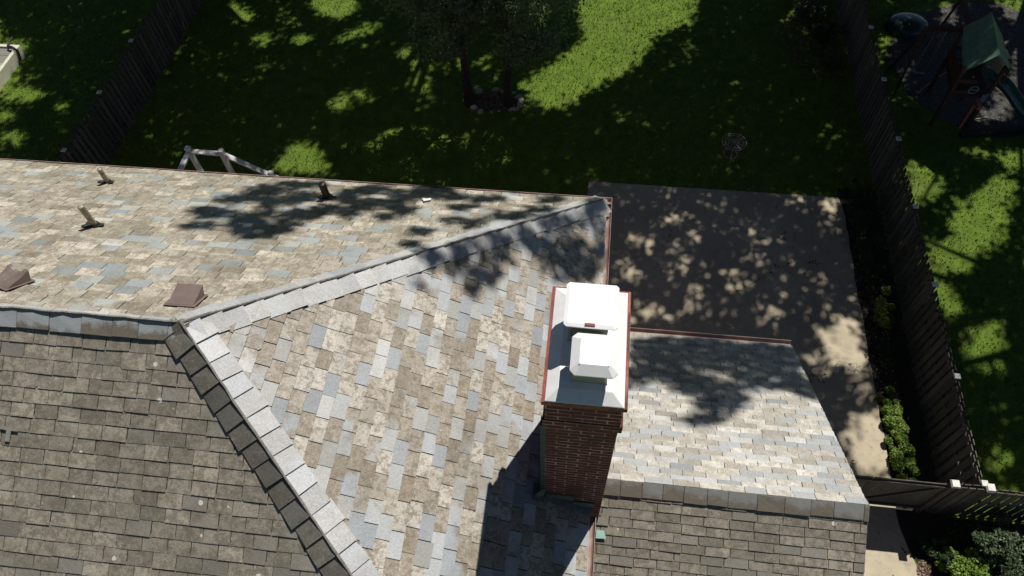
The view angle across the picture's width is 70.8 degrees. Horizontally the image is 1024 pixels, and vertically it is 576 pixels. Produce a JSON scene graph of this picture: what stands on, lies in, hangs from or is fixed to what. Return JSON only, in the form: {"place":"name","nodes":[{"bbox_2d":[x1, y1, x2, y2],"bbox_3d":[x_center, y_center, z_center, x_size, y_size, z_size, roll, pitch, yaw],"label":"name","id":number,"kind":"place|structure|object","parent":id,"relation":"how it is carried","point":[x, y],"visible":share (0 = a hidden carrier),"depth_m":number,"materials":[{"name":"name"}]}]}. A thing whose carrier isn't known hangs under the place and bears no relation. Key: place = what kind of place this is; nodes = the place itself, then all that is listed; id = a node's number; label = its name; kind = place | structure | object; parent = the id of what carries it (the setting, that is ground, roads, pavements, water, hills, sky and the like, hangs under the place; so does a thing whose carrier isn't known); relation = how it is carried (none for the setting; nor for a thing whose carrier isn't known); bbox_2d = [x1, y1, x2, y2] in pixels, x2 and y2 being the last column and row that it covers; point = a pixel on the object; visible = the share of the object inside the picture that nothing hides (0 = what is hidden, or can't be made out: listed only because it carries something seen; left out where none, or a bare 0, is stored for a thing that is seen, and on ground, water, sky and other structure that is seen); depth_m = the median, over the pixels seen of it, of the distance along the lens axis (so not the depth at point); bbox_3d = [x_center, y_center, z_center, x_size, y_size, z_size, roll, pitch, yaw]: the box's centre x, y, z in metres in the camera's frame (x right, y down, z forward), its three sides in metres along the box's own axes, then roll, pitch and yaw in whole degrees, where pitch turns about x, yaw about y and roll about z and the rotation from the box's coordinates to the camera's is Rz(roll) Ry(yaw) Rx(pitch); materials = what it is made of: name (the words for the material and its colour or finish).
{"place":"outdoors","nodes":[
{"label":"outdoors","id":0,"kind":"place"},
{"bbox_2d":[0,158,869,575],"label":"house","id":1,"kind":"structure","parent":0,"point":[222,374],"depth_m":7.44,"materials":[{"name":"tile"}]},
{"bbox_2d":[0,426,17,441],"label":"metal strip","id":2,"kind":"object","parent":1,"relation":"on","point":[8,433],"visible":1,"depth_m":6.66,"materials":[{"name":"metal"}]},
{"bbox_2d":[596,530,605,538],"bbox_3d":[1.022,2.826,8.265,0.120,0.060,0.085,4,57,5],"label":"scrap","id":3,"kind":"object","parent":1,"relation":"on","point":[600,534],"visible":1,"depth_m":8.26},
{"bbox_2d":[0,0,1023,575],"bbox_3d":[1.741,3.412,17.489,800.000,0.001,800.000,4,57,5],"label":"lawn","id":4,"kind":"structure","parent":0,"point":[658,110],"depth_m":23.55,"materials":[{"name":"green plant"}]},
{"bbox_2d":[0,44,26,90],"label":"platform","id":5,"kind":"structure","parent":4,"relation":"on","point":[9,62],"depth_m":25.55,"materials":[{"name":"grey wood"}]},
{"bbox_2d":[7,37,21,60],"bbox_3d":[-17.853,-8.551,25.853,0.297,0.490,1.000,-28,60,-16],"label":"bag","id":6,"kind":"object","parent":5,"relation":"hanging from","point":[14,48],"visible":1,"depth_m":25.72,"materials":[{"name":"black plastic"}]},
{"bbox_2d":[58,0,202,164],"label":"fence","id":7,"kind":"object","parent":4,"relation":"on","point":[79,143],"visible":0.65,"depth_m":23.56,"materials":[{"name":"brown wood"}]},
{"bbox_2d":[177,146,277,175],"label":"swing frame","id":8,"kind":"structure","parent":4,"relation":"on","point":[190,153],"depth_m":19.11,"materials":[{"name":"grey wood"}]},
{"bbox_2d":[372,0,495,107],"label":"slim tree","id":9,"kind":"object","parent":4,"relation":"on","point":[423,12],"visible":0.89,"depth_m":20.10,"materials":[{"name":"green plant"}]},
{"bbox_2d":[470,104,477,109],"bbox_3d":[-1.258,-5.945,23.773,0.275,0.158,0.230,6,54,-4],"label":"stone","id":10,"kind":"object","parent":4,"relation":"on","point":[474,107],"visible":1,"depth_m":23.71,"materials":[{"name":"stone"}]},
{"bbox_2d":[475,88,481,93],"bbox_3d":[-1.118,-6.600,24.194,0.268,0.150,0.313,10,53,-4],"label":"stone","id":11,"kind":"object","parent":4,"relation":"on","point":[478,90],"visible":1,"depth_m":24.14,"materials":[{"name":"stone"}]},
{"bbox_2d":[475,91,516,110],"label":"leaf litter","id":12,"kind":"object","parent":4,"relation":"on","point":[486,102],"visible":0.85,"depth_m":23.87,"materials":[{"name":"brown plant"}]},
{"bbox_2d":[468,0,584,107],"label":"slim tree","id":13,"kind":"object","parent":4,"relation":"on","point":[528,41],"visible":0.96,"depth_m":19.88,"materials":[{"name":"green plant"}]},
{"bbox_2d":[721,133,746,162],"bbox_3d":[6.701,-4.232,21.954,0.742,0.645,0.742,4,57,5],"label":"garden table","id":14,"kind":"object","parent":4,"relation":"on","point":[731,141],"visible":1,"depth_m":21.75,"materials":[{"name":"metal"}]},
{"bbox_2d":[785,5,830,79],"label":"leaf litter","id":15,"kind":"object","parent":4,"relation":"on","point":[806,44],"visible":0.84,"depth_m":24.86,"materials":[{"name":"brown plant"}]},
{"bbox_2d":[793,0,829,21],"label":"shrub","id":16,"kind":"object","parent":4,"relation":"on","point":[813,6],"visible":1,"depth_m":25.36,"materials":[{"name":"green plant"}]},
{"bbox_2d":[837,188,945,517],"bbox_3d":[9.622,1.075,18.697,1.170,0.001,9.600,4,57,5],"label":"planting bed","id":17,"kind":"object","parent":4,"relation":"on","point":[906,391],"visible":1,"depth_m":18.42,"materials":[{"name":"soil"}]},
{"bbox_2d":[846,208,887,265],"bbox_3d":[9.720,-1.368,19.821,0.911,0.843,1.552,-5,56,-1],"label":"shrub","id":18,"kind":"object","parent":17,"relation":"on","point":[861,241],"visible":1,"depth_m":19.80,"materials":[{"name":"green plant"}]},
{"bbox_2d":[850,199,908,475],"bbox_3d":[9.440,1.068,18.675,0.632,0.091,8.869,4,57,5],"label":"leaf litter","id":19,"kind":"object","parent":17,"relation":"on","point":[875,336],"visible":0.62,"depth_m":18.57,"materials":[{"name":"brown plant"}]},
{"bbox_2d":[873,285,895,329],"bbox_3d":[9.527,0.583,18.609,0.564,0.724,1.224,4,57,5],"label":"shrub","id":20,"kind":"object","parent":17,"relation":"on","point":[880,317],"visible":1,"depth_m":18.45,"materials":[{"name":"green plant"}]},
{"bbox_2d":[874,385,905,429],"bbox_3d":[9.121,2.882,17.386,0.566,0.268,1.167,-5,56,-1],"label":"shrub","id":21,"kind":"object","parent":17,"relation":"on","point":[890,409],"visible":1,"depth_m":17.35,"materials":[{"name":"green plant"}]},
{"bbox_2d":[882,415,909,444],"bbox_3d":[9.062,3.349,17.048,0.656,0.319,0.852,4,57,5],"label":"shrub","id":22,"kind":"object","parent":17,"relation":"on","point":[899,435],"visible":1,"depth_m":17.00,"materials":[{"name":"green plant"}]},
{"bbox_2d":[888,438,916,471],"bbox_3d":[9.054,3.825,16.722,0.654,0.339,0.981,4,57,5],"label":"shrub","id":23,"kind":"object","parent":17,"relation":"on","point":[899,461],"visible":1,"depth_m":16.62,"materials":[{"name":"green plant"}]},
{"bbox_2d":[896,466,920,480],"bbox_3d":[8.973,4.433,16.370,0.515,0.261,1.009,20,60,15],"label":"shrub","id":24,"kind":"object","parent":17,"relation":"on","point":[914,471],"visible":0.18,"depth_m":16.47,"materials":[{"name":"green plant"}]},
{"bbox_2d":[864,506,920,575],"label":"front drive","id":25,"kind":"structure","parent":4,"relation":"on","point":[887,553],"depth_m":15.70,"materials":[{"name":"concrete"}]},
{"bbox_2d":[835,0,987,488],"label":"fence","id":26,"kind":"object","parent":4,"relation":"on","point":[939,383],"visible":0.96,"depth_m":18.51,"materials":[{"name":"brown wood"}]},
{"bbox_2d":[854,475,996,515],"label":"gate","id":27,"kind":"structure","parent":4,"relation":"on","point":[952,496],"depth_m":15.25,"materials":[{"name":"brown wood"}]},
{"bbox_2d":[885,0,1023,137],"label":"mulch bed","id":28,"kind":"object","parent":4,"relation":"on","point":[1010,25],"visible":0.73,"depth_m":24.12,"materials":[{"name":"brown soil"}]},
{"bbox_2d":[884,12,928,39],"bbox_3d":[13.790,-9.213,25.078,1.452,0.420,1.254,4,57,5],"label":"sandbox","id":29,"kind":"object","parent":28,"relation":"on","point":[907,25],"visible":0.95,"depth_m":24.89,"materials":[{"name":"teal plastic"}]},
{"bbox_2d":[888,0,1023,128],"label":"playset","id":30,"kind":"object","parent":28,"relation":"on","point":[982,41],"visible":1,"depth_m":21.70,"materials":[{"name":"green fabric"}]},
{"bbox_2d":[958,126,1023,138],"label":"garden timber","id":31,"kind":"object","parent":28,"relation":"on","point":[990,132],"visible":1,"depth_m":22.25,"materials":[{"name":"brown wood"}]},
{"bbox_2d":[896,513,1023,575],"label":"front bed","id":32,"kind":"object","parent":4,"relation":"on","point":[912,527],"visible":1,"depth_m":15.86,"materials":[{"name":"soil"}]},
{"bbox_2d":[916,560,932,575],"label":"shrub","id":33,"kind":"object","parent":32,"relation":"on","point":[929,572],"visible":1,"depth_m":15.42,"materials":[{"name":"brown plant"}]},
{"bbox_2d":[917,533,953,567],"bbox_3d":[9.093,5.575,15.439,0.459,0.544,0.816,-34,61,-18],"label":"shrub","id":34,"kind":"object","parent":32,"relation":"on","point":[927,544],"visible":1,"depth_m":15.45,"materials":[{"name":"green plant"}]},
{"bbox_2d":[935,545,1001,575],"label":"shrub","id":35,"kind":"object","parent":32,"relation":"on","point":[961,565],"visible":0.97,"depth_m":15.03,"materials":[{"name":"green plant"}]},
{"bbox_2d":[971,509,1023,575],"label":"shrub","id":36,"kind":"object","parent":32,"relation":"on","point":[998,546],"visible":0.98,"depth_m":14.94,"materials":[{"name":"green plant"}]},
{"bbox_2d":[989,570,1006,575],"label":"shrub","id":37,"kind":"object","parent":32,"relation":"on","point":[994,573],"visible":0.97,"depth_m":15.14,"materials":[{"name":"green plant"}]},
{"bbox_2d":[1014,530,1023,564],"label":"shrub","id":38,"kind":"object","parent":32,"relation":"on","point":[1021,539],"visible":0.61,"depth_m":15.10,"materials":[{"name":"green plant"}]},
{"bbox_2d":[948,490,1023,522],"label":"fence","id":39,"kind":"object","parent":4,"relation":"on","point":[1003,495],"visible":0.88,"depth_m":15.23,"materials":[{"name":"brown wood"}]},
{"bbox_2d":[588,181,895,507],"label":"patio","id":40,"kind":"structure","parent":0,"point":[746,263],"depth_m":19.72,"materials":[{"name":"concrete"}]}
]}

